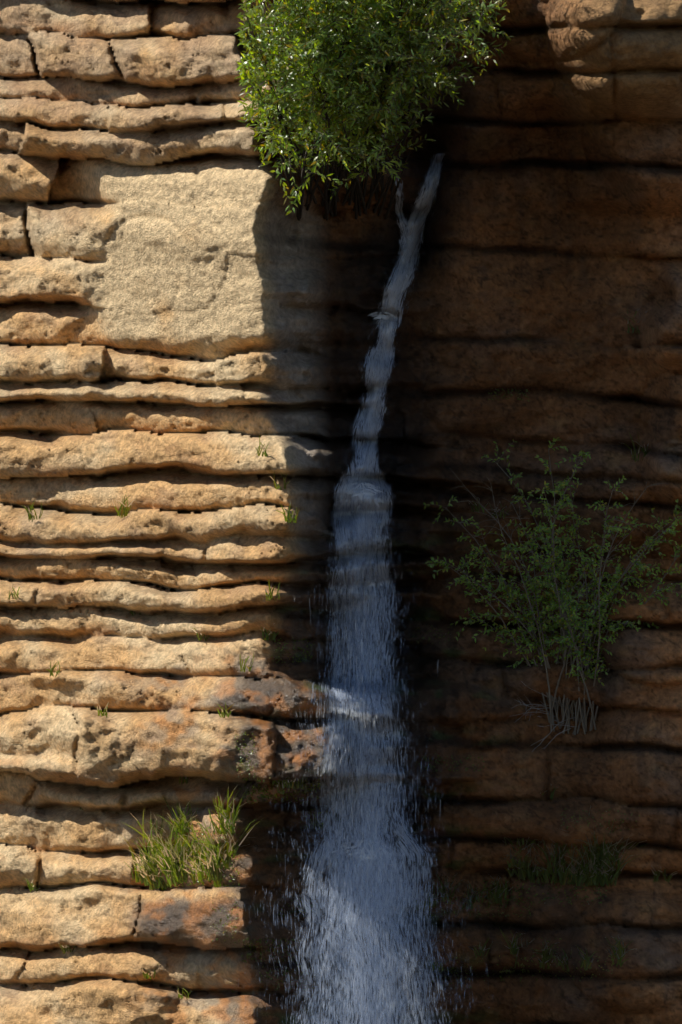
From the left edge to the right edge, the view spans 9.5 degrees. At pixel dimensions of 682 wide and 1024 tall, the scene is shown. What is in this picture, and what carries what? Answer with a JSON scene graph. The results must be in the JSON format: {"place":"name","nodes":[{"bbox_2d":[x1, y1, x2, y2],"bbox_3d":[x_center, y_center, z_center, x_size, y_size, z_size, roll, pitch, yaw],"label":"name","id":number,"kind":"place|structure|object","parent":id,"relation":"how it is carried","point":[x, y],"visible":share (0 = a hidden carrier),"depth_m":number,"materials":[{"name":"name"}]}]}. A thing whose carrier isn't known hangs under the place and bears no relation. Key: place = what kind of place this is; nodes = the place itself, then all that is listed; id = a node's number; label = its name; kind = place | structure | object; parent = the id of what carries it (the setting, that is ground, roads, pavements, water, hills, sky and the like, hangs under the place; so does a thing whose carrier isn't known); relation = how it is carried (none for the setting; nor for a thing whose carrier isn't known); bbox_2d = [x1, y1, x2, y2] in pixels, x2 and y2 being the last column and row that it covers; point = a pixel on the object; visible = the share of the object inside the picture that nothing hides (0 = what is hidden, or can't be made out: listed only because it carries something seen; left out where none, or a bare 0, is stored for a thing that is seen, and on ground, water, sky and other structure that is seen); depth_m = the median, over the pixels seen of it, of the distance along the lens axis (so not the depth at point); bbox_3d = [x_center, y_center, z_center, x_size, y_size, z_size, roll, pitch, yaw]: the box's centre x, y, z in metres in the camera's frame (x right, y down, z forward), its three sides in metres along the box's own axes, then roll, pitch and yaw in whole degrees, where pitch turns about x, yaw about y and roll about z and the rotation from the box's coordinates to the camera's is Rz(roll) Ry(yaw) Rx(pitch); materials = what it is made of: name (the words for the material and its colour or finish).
{"place":"outdoors","nodes":[
{"label":"outdoors","id":0,"kind":"place"},
{"bbox_2d":[0,0,681,1023],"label":"rock cliff","id":1,"kind":"structure","parent":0,"point":[188,316],"depth_m":82.99,"materials":[{"name":"beige stone"}]},
{"bbox_2d":[8,309,679,999],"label":"ledge plants","id":2,"kind":"object","parent":1,"relation":"on","point":[212,857],"visible":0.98,"depth_m":82.04,"materials":[{"name":"green plant"}]},
{"bbox_2d":[282,520,439,1023],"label":"water droplets","id":3,"kind":"object","parent":1,"relation":"on","point":[365,846],"visible":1,"depth_m":79.09},
{"bbox_2d":[312,228,411,1023],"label":"waterfall stream","id":4,"kind":"structure","parent":1,"relation":"on","point":[349,510],"depth_m":79.54,"materials":[{"name":"white liquid"}]},
{"bbox_2d":[293,170,432,1023],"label":"waterfall stream","id":5,"kind":"structure","parent":1,"relation":"on","point":[340,561],"depth_m":79.44,"materials":[{"name":"white liquid"}]},
{"bbox_2d":[345,347,385,1023],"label":"waterfall stream","id":6,"kind":"structure","parent":1,"relation":"on","point":[357,494],"depth_m":79.44,"materials":[{"name":"white liquid"}]},
{"bbox_2d":[234,0,512,220],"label":"willow","id":7,"kind":"object","parent":1,"relation":"on","point":[326,66],"depth_m":78.55,"materials":[{"name":"green plant"}]},
{"bbox_2d":[303,154,444,1023],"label":"waterfall","id":8,"kind":"object","parent":1,"relation":"on","point":[370,366],"visible":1,"depth_m":80.13,"materials":[{"name":"white liquid"}]},
{"bbox_2d":[358,218,424,1023],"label":"waterfall stream","id":9,"kind":"structure","parent":1,"relation":"on","point":[371,496],"depth_m":79.57,"materials":[{"name":"white liquid"}]},
{"bbox_2d":[395,179,407,245],"bbox_3d":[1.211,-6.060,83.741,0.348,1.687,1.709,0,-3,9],"label":"waterfall","id":10,"kind":"structure","parent":1,"relation":"on","point":[397,208],"depth_m":83.86,"materials":[{"name":"white liquid"}]},
{"bbox_2d":[371,196,444,1023],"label":"waterfall stream","id":11,"kind":"structure","parent":1,"relation":"on","point":[384,507],"depth_m":79.51,"materials":[{"name":"white liquid"}]},
{"bbox_2d":[423,437,681,751],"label":"shrub","id":12,"kind":"object","parent":1,"relation":"on","point":[547,531],"depth_m":82.28,"materials":[{"name":"green plant"}]}
]}

